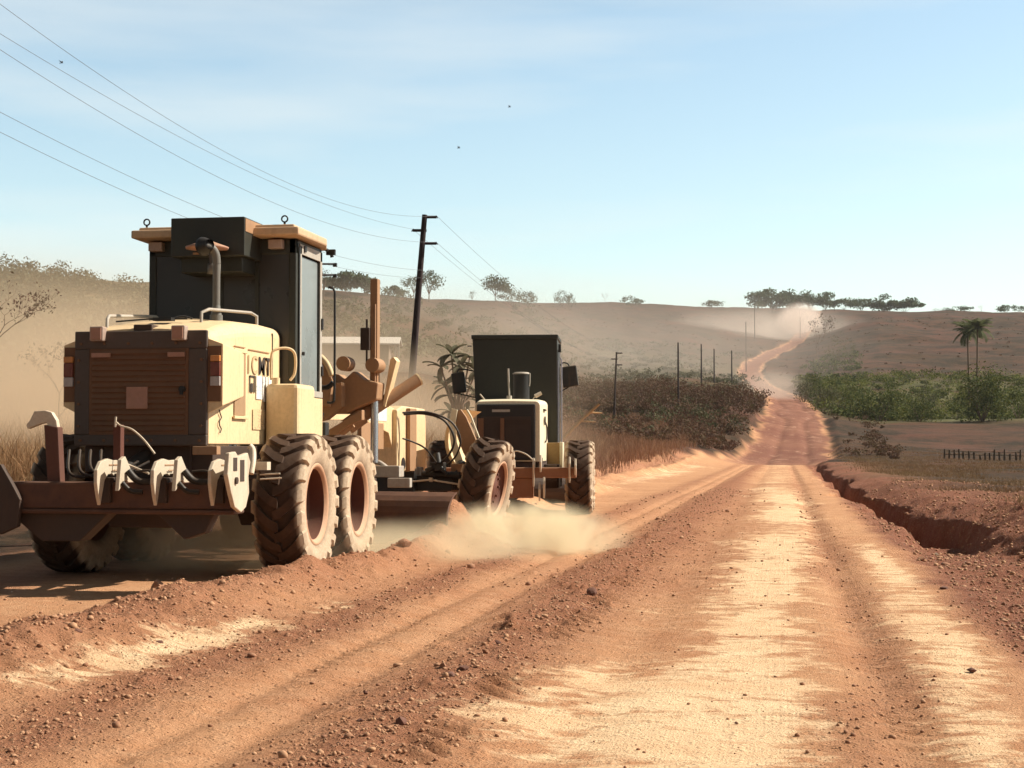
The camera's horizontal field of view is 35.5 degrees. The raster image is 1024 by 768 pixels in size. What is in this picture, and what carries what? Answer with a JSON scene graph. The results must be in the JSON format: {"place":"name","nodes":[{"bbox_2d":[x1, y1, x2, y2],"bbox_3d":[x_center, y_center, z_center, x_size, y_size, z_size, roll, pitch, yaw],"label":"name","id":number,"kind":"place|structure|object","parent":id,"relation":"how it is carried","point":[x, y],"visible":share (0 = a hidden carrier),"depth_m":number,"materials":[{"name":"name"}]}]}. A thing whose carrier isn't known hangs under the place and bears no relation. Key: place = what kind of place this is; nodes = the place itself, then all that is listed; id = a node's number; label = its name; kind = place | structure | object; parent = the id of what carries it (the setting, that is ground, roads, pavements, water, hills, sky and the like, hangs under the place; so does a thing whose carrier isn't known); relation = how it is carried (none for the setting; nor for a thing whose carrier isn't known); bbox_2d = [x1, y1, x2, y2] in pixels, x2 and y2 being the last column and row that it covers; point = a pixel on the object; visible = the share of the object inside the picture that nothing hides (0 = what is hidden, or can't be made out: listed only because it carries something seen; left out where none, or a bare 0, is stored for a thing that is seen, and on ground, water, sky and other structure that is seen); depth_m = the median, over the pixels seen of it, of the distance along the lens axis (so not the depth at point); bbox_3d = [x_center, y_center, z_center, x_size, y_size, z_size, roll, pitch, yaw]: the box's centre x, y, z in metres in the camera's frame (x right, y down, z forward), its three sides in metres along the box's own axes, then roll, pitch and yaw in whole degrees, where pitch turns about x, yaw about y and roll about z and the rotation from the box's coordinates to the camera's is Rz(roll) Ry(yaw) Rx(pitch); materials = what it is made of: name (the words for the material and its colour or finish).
{"place":"outdoors","nodes":[
{"label":"outdoors","id":0,"kind":"place"},
{"bbox_2d":[0,280,1023,767],"bbox_3d":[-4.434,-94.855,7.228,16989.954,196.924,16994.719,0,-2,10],"label":"ground","id":1,"kind":"structure","parent":0,"point":[778,460],"depth_m":11.35,"materials":[{"name":"brown soil"}]},
{"bbox_2d":[0,271,61,336],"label":"bare shrub","id":2,"kind":"object","parent":1,"relation":"on","point":[35,305],"visible":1,"depth_m":29.61,"materials":[{"name":"brown plant"}]},
{"bbox_2d":[17,342,66,424],"bbox_3d":[-9.887,0.302,36.050,1.732,2.518,2.291,-2,-3,34],"label":"bare shrub","id":3,"kind":"object","parent":1,"relation":"on","point":[55,357],"visible":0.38,"depth_m":35.74,"materials":[{"name":"brown plant"}]},
{"bbox_2d":[0,254,148,383],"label":"hill woods","id":4,"kind":"object","parent":1,"relation":"on","point":[69,317],"visible":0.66,"depth_m":145.43,"materials":[{"name":"brown plant"}]},
{"bbox_2d":[151,579,164,588],"bbox_3d":[-2.934,1.694,13.282,0.120,0.144,0.165,-1,-2,16],"label":"rock","id":5,"kind":"object","parent":1,"relation":"on","point":[156,583],"visible":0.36,"depth_m":13.22,"materials":[{"name":"brown stone"}]},
{"bbox_2d":[0,215,514,571],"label":"road grader","id":6,"kind":"object","parent":1,"relation":"on","point":[222,345],"visible":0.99,"depth_m":15.62,"materials":[{"name":"metal"}]},
{"bbox_2d":[0,369,616,480],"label":"dry grass","id":7,"kind":"structure","parent":1,"relation":"on","point":[21,444],"depth_m":51.60,"materials":[{"name":"beige plant"}]},
{"bbox_2d":[322,270,329,298],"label":"tree","id":8,"kind":"object","parent":1,"relation":"on","point":[324,283],"visible":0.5,"depth_m":431.27,"materials":[{"name":"green plant"}]},
{"bbox_2d":[322,270,369,294],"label":"tree","id":9,"kind":"object","parent":1,"relation":"on","point":[345,280],"visible":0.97,"depth_m":436.84,"materials":[{"name":"green plant"}]},
{"bbox_2d":[322,337,401,364],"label":"shed","id":10,"kind":"structure","parent":1,"relation":"on","point":[348,346],"depth_m":175.59,"materials":[{"name":"white metal"}]},
{"bbox_2d":[361,276,380,294],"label":"tree","id":11,"kind":"object","parent":1,"relation":"on","point":[366,289],"visible":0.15,"depth_m":444.29,"materials":[{"name":"green plant"}]},
{"bbox_2d":[380,285,409,297],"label":"tree","id":12,"kind":"object","parent":1,"relation":"on","point":[397,291],"visible":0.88,"depth_m":451.22,"materials":[{"name":"green plant"}]},
{"bbox_2d":[395,716,406,724],"bbox_3d":[-0.472,1.434,6.812,0.048,0.040,0.047,-1,-3,25],"label":"rock","id":13,"kind":"object","parent":1,"relation":"on","point":[399,720],"visible":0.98,"depth_m":6.80,"materials":[{"name":"stone"}]},
{"bbox_2d":[397,538,411,546],"bbox_3d":[-1.127,1.661,16.701,0.146,0.100,0.140,2,-3,-45],"label":"rock","id":14,"kind":"object","parent":1,"relation":"on","point":[404,542],"visible":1,"depth_m":16.65,"materials":[{"name":"brown stone"}]},
{"bbox_2d":[322,292,498,373],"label":"hill scrub","id":15,"kind":"object","parent":1,"relation":"on","point":[346,318],"visible":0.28,"depth_m":291.47,"materials":[{"name":"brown plant"}]},
{"bbox_2d":[400,275,424,297],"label":"tree","id":16,"kind":"object","parent":1,"relation":"on","point":[413,281],"visible":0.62,"depth_m":471.49,"materials":[{"name":"green plant"}]},
{"bbox_2d":[408,214,437,377],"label":"power pole","id":17,"kind":"object","parent":1,"relation":"on","point":[415,329],"visible":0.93,"depth_m":83.14,"materials":[{"name":"brown wood"}]},
{"bbox_2d":[0,132,412,277],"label":"power line","id":18,"kind":"object","parent":17,"relation":"attached to","point":[138,197],"visible":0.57,"depth_m":44.41,"materials":[{"name":"metal"}]},
{"bbox_2d":[0,4,606,347],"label":"power line","id":19,"kind":"object","parent":17,"relation":"attached to","point":[241,160],"visible":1,"depth_m":50.58,"materials":[{"name":"metal"}]},
{"bbox_2d":[1,34,607,358],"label":"power line","id":20,"kind":"object","parent":17,"relation":"attached to","point":[237,166],"visible":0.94,"depth_m":53.67,"materials":[{"name":"metal"}]},
{"bbox_2d":[1,50,614,363],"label":"power line","id":21,"kind":"object","parent":17,"relation":"attached to","point":[239,187],"visible":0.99,"depth_m":50.71,"materials":[{"name":"metal"}]},
{"bbox_2d":[415,270,445,301],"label":"tree","id":22,"kind":"object","parent":1,"relation":"on","point":[428,274],"visible":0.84,"depth_m":476.25,"materials":[{"name":"green plant"}]},
{"bbox_2d":[422,344,474,428],"bbox_3d":[-1.504,0.670,44.386,1.802,3.528,2.064,0,-2,10],"label":"leafy plant","id":23,"kind":"object","parent":1,"relation":"on","point":[457,403],"visible":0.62,"depth_m":44.05,"materials":[{"name":"green plant"}]},
{"bbox_2d":[447,671,454,676],"bbox_3d":[-0.316,1.485,8.139,0.051,0.045,0.062,0,-2,6],"label":"rock","id":24,"kind":"object","parent":1,"relation":"on","point":[451,673],"visible":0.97,"depth_m":8.12,"materials":[{"name":"stone"}]},
{"bbox_2d":[459,665,468,670],"bbox_3d":[-0.259,1.500,8.430,0.048,0.037,0.053,2,-3,-41],"label":"rock","id":25,"kind":"object","parent":1,"relation":"on","point":[463,667],"visible":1,"depth_m":8.41,"materials":[{"name":"stone"}]},
{"bbox_2d":[481,274,514,301],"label":"tree","id":26,"kind":"object","parent":1,"relation":"on","point":[501,284],"visible":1,"depth_m":609.83,"materials":[{"name":"green plant"}]},
{"bbox_2d":[427,334,594,513],"bbox_3d":[0.192,0.821,32.289,3.005,3.380,9.299,0,-2,4],"label":"road grader","id":27,"kind":"object","parent":1,"relation":"on","point":[517,390],"visible":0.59,"depth_m":29.50,"materials":[{"name":"metal"}]},
{"bbox_2d":[496,288,525,303],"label":"tree","id":28,"kind":"object","parent":1,"relation":"on","point":[512,293],"visible":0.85,"depth_m":621.64,"materials":[{"name":"green plant"}]},
{"bbox_2d":[518,290,537,306],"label":"tree","id":29,"kind":"object","parent":1,"relation":"on","point":[529,298],"visible":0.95,"depth_m":641.48,"materials":[{"name":"green plant"}]},
{"bbox_2d":[554,289,568,307],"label":"tree","id":30,"kind":"object","parent":1,"relation":"on","point":[560,299],"visible":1,"depth_m":902.78,"materials":[{"name":"green plant"}]},
{"bbox_2d":[566,292,575,306],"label":"tree","id":31,"kind":"object","parent":1,"relation":"on","point":[569,299],"visible":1,"depth_m":907.14,"materials":[{"name":"green plant"}]},
{"bbox_2d":[562,403,601,439],"bbox_3d":[2.726,1.448,62.009,1.600,1.426,0.248,0,-2,-4],"label":"dead branch","id":32,"kind":"object","parent":1,"relation":"on","point":[571,429],"visible":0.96,"depth_m":61.94,"materials":[{"name":"orange wood"}]},
{"bbox_2d":[586,587,596,595],"bbox_3d":[0.638,1.659,12.762,0.086,0.074,0.074,0,-2,8],"label":"rock","id":33,"kind":"object","parent":1,"relation":"on","point":[592,591],"visible":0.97,"depth_m":12.74,"materials":[{"name":"stone"}]},
{"bbox_2d":[611,352,622,419],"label":"power pole","id":34,"kind":"object","parent":1,"relation":"on","point":[614,402],"visible":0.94,"depth_m":178.06,"materials":[{"name":"brown wood"}]},
{"bbox_2d":[619,295,645,306],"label":"tree","id":35,"kind":"object","parent":1,"relation":"on","point":[635,300],"visible":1,"depth_m":960.93,"materials":[{"name":"green plant"}]},
{"bbox_2d":[503,304,763,386],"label":"bushes","id":36,"kind":"object","parent":1,"relation":"on","point":[644,374],"visible":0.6,"depth_m":454.22,"materials":[{"name":"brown plant"}]},
{"bbox_2d":[560,405,718,475],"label":"bank grass","id":37,"kind":"structure","parent":1,"relation":"on","point":[627,447],"depth_m":92.02,"materials":[{"name":"beige plant"}]},
{"bbox_2d":[560,404,750,450],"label":"scrub","id":38,"kind":"object","parent":1,"relation":"on","point":[706,436],"visible":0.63,"depth_m":145.45,"materials":[{"name":"brown plant"}]},
{"bbox_2d":[560,382,752,435],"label":"bank weeds","id":39,"kind":"object","parent":1,"relation":"on","point":[699,409],"visible":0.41,"depth_m":166.99,"materials":[{"name":"brown plant"}]},
{"bbox_2d":[560,372,774,420],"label":"brown scrub","id":40,"kind":"object","parent":1,"relation":"on","point":[603,396],"visible":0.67,"depth_m":200.03,"materials":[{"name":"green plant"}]},
{"bbox_2d":[677,342,678,404],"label":"power pole","id":41,"kind":"object","parent":1,"relation":"on","point":[678,371],"visible":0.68,"depth_m":186.14,"materials":[{"name":"brown wood"}]},
{"bbox_2d":[701,344,701,382],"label":"power pole","id":42,"kind":"object","parent":1,"relation":"on","point":[701,363],"visible":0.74,"depth_m":330.29,"materials":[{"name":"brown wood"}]},
{"bbox_2d":[701,300,723,307],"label":"tree","id":43,"kind":"object","parent":1,"relation":"on","point":[711,303],"visible":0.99,"depth_m":1020.52,"materials":[{"name":"green plant"}]},
{"bbox_2d":[713,349,714,382],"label":"power pole","id":44,"kind":"object","parent":1,"relation":"on","point":[713,365],"visible":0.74,"depth_m":350.35,"materials":[{"name":"brown wood"}]},
{"bbox_2d":[731,350,732,380],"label":"power pole","id":45,"kind":"object","parent":1,"relation":"on","point":[731,367],"visible":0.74,"depth_m":360.30,"materials":[{"name":"brown wood"}]},
{"bbox_2d":[745,322,746,371],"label":"power pole","id":46,"kind":"object","parent":1,"relation":"on","point":[746,351],"visible":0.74,"depth_m":520.71,"materials":[{"name":"brown wood"}]},
{"bbox_2d":[482,300,1021,394],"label":"slope scrub","id":47,"kind":"object","parent":1,"relation":"on","point":[752,346],"visible":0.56,"depth_m":554.62,"materials":[{"name":"green plant"}]},
{"bbox_2d":[754,304,754,338],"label":"power pole","id":48,"kind":"object","parent":1,"relation":"on","point":[754,321],"visible":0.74,"depth_m":761.67,"materials":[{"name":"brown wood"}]},
{"bbox_2d":[744,291,768,308],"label":"tree","id":49,"kind":"object","parent":1,"relation":"on","point":[755,297],"visible":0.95,"depth_m":1059.41,"materials":[{"name":"green plant"}]},
{"bbox_2d":[756,287,794,309],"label":"tree","id":50,"kind":"object","parent":1,"relation":"on","point":[770,297],"visible":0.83,"depth_m":1069.71,"materials":[{"name":"green plant"}]},
{"bbox_2d":[775,289,808,310],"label":"tree","id":51,"kind":"object","parent":1,"relation":"on","point":[799,300],"visible":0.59,"depth_m":1078.96,"materials":[{"name":"green plant"}]},
{"bbox_2d":[793,378,822,401],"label":"green bush","id":52,"kind":"object","parent":1,"relation":"on","point":[802,389],"visible":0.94,"depth_m":284.91,"materials":[{"name":"green plant"}]},
{"bbox_2d":[793,289,829,310],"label":"tree","id":53,"kind":"object","parent":1,"relation":"on","point":[812,299],"visible":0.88,"depth_m":1085.67,"materials":[{"name":"green plant"}]},
{"bbox_2d":[800,371,830,394],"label":"green bush","id":54,"kind":"object","parent":1,"relation":"on","point":[820,382],"visible":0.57,"depth_m":329.76,"materials":[{"name":"green plant"}]},
{"bbox_2d":[806,313,835,352],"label":"roadside tree","id":55,"kind":"object","parent":1,"relation":"on","point":[825,325],"visible":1,"depth_m":556.41,"materials":[{"name":"green plant"}]},
{"bbox_2d":[814,291,835,309],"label":"tree","id":56,"kind":"object","parent":1,"relation":"on","point":[829,302],"visible":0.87,"depth_m":1091.44,"materials":[{"name":"green plant"}]},
{"bbox_2d":[806,386,845,413],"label":"green bush","id":57,"kind":"object","parent":1,"relation":"on","point":[829,394],"visible":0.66,"depth_m":249.17,"materials":[{"name":"green plant"}]},
{"bbox_2d":[790,350,872,396],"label":"roadside bushes","id":58,"kind":"object","parent":1,"relation":"on","point":[815,366],"visible":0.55,"depth_m":476.15,"materials":[{"name":"green plant"}]},
{"bbox_2d":[822,334,845,362],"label":"green bush","id":59,"kind":"object","parent":1,"relation":"on","point":[833,356],"visible":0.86,"depth_m":520.61,"materials":[{"name":"green plant"}]},
{"bbox_2d":[829,297,861,309],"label":"tree","id":60,"kind":"object","parent":1,"relation":"on","point":[848,302],"visible":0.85,"depth_m":1097.63,"materials":[{"name":"green plant"}]},
{"bbox_2d":[828,379,868,419],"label":"green bush","id":61,"kind":"object","parent":1,"relation":"on","point":[847,394],"visible":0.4,"depth_m":262.09,"materials":[{"name":"green plant"}]},
{"bbox_2d":[842,338,860,360],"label":"green bush","id":62,"kind":"object","parent":1,"relation":"on","point":[851,358],"visible":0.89,"depth_m":519.94,"materials":[{"name":"green plant"}]},
{"bbox_2d":[852,298,873,309],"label":"tree","id":63,"kind":"object","parent":1,"relation":"on","point":[864,301],"visible":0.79,"depth_m":1102.93,"materials":[{"name":"green plant"}]},
{"bbox_2d":[828,413,906,458],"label":"gully scrub","id":64,"kind":"object","parent":1,"relation":"on","point":[882,448],"visible":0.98,"depth_m":152.06,"materials":[{"name":"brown plant"}]},
{"bbox_2d":[847,383,905,420],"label":"green bush","id":65,"kind":"object","parent":1,"relation":"on","point":[866,407],"visible":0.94,"depth_m":239.32,"materials":[{"name":"green plant"}]},
{"bbox_2d":[865,293,896,311],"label":"tree","id":66,"kind":"object","parent":1,"relation":"on","point":[880,304],"visible":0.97,"depth_m":1100.67,"materials":[{"name":"green plant"}]},
{"bbox_2d":[871,387,918,409],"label":"green bush","id":67,"kind":"object","parent":1,"relation":"on","point":[880,398],"visible":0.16,"depth_m":289.47,"materials":[{"name":"green plant"}]},
{"bbox_2d":[884,297,925,311],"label":"tree","id":68,"kind":"object","parent":1,"relation":"on","point":[906,303],"visible":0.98,"depth_m":1098.65,"materials":[{"name":"green plant"}]},
{"bbox_2d":[791,367,1023,420],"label":"thicket","id":69,"kind":"object","parent":1,"relation":"on","point":[840,412],"visible":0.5,"depth_m":328.60,"materials":[{"name":"green plant"}]},
{"bbox_2d":[797,367,1023,420],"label":"thicket top","id":70,"kind":"object","parent":1,"relation":"on","point":[864,383],"visible":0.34,"depth_m":352.09,"materials":[{"name":"green plant"}]},
{"bbox_2d":[901,391,944,421],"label":"green bush","id":71,"kind":"object","parent":1,"relation":"on","point":[926,410],"visible":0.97,"depth_m":235.41,"materials":[{"name":"green plant"}]},
{"bbox_2d":[914,381,940,405],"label":"green bush","id":72,"kind":"object","parent":1,"relation":"on","point":[925,388],"visible":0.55,"depth_m":300.10,"materials":[{"name":"green plant"}]},
{"bbox_2d":[873,478,1023,553],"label":"ditch weeds","id":73,"kind":"object","parent":1,"relation":"on","point":[945,498],"visible":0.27,"depth_m":25.14,"materials":[{"name":"brown plant"}]},
{"bbox_2d":[941,400,970,418],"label":"green bush","id":74,"kind":"object","parent":1,"relation":"on","point":[957,411],"visible":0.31,"depth_m":262.03,"materials":[{"name":"green plant"}]},
{"bbox_2d":[955,306,973,310],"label":"tree","id":75,"kind":"object","parent":1,"relation":"on","point":[963,308],"visible":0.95,"depth_m":1111.59,"materials":[{"name":"green plant"}]},
{"bbox_2d":[951,321,982,403],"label":"palm tree","id":76,"kind":"object","parent":1,"relation":"on","point":[968,337],"visible":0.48,"depth_m":285.19,"materials":[{"name":"green plant"}]},
{"bbox_2d":[966,667,976,672],"bbox_3d":[2.530,1.577,8.810,0.037,0.031,0.060,1,-3,-27],"label":"rock","id":77,"kind":"object","parent":1,"relation":"on","point":[972,670],"visible":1,"depth_m":8.79,"materials":[{"name":"stone"}]},
{"bbox_2d":[959,318,993,407],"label":"palm tree","id":78,"kind":"object","parent":1,"relation":"on","point":[978,327],"visible":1,"depth_m":280.19,"materials":[{"name":"green plant"}]},
{"bbox_2d":[952,357,1013,422],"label":"green bush","id":79,"kind":"object","parent":1,"relation":"on","point":[992,396],"visible":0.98,"depth_m":231.38,"materials":[{"name":"green plant"}]},
{"bbox_2d":[943,449,1023,460],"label":"wooden fence","id":80,"kind":"object","parent":1,"relation":"on","point":[993,455],"visible":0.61,"depth_m":127.83,"materials":[{"name":"brown wood"}]},
{"bbox_2d":[996,305,1018,311],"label":"tree","id":81,"kind":"object","parent":1,"relation":"on","point":[1001,308],"visible":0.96,"depth_m":1121.27,"materials":[{"name":"green plant"}]},
{"bbox_2d":[994,379,1023,418],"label":"green bush","id":82,"kind":"object","parent":1,"relation":"on","point":[1019,406],"visible":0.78,"depth_m":239.36,"materials":[{"name":"green plant"}]},
{"bbox_2d":[1013,306,1023,311],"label":"tree","id":83,"kind":"object","parent":1,"relation":"on","point":[1021,307],"visible":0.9,"depth_m":1122.57,"materials":[{"name":"green plant"}]},
{"bbox_3d":[-14.727,-4.493,21.974,0.962,13.461,0.340,0,-2,10],"label":"power pole","id":84,"kind":"object","parent":1,"relation":"on","visible":0},
{"bbox_2d":[0,112,413,269],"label":"power line","id":85,"kind":"object","parent":84,"relation":"attached to","point":[144,183],"visible":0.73,"depth_m":45.53,"materials":[{"name":"metal"}]},
{"bbox_2d":[0,479,1023,767],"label":"gravel","id":86,"kind":"structure","parent":0,"point":[344,729],"depth_m":9.86,"materials":[{"name":"brown gravel"}]},
{"bbox_2d":[0,0,1023,311],"label":"sky","id":87,"kind":"structure","parent":0,"point":[693,153],"materials":[{"name":"blue"}]},
{"bbox_2d":[826,444,1023,502],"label":"field grass","id":88,"kind":"structure","parent":0,"point":[902,471],"depth_m":78.77,"materials":[{"name":"brown plant"}]}
]}

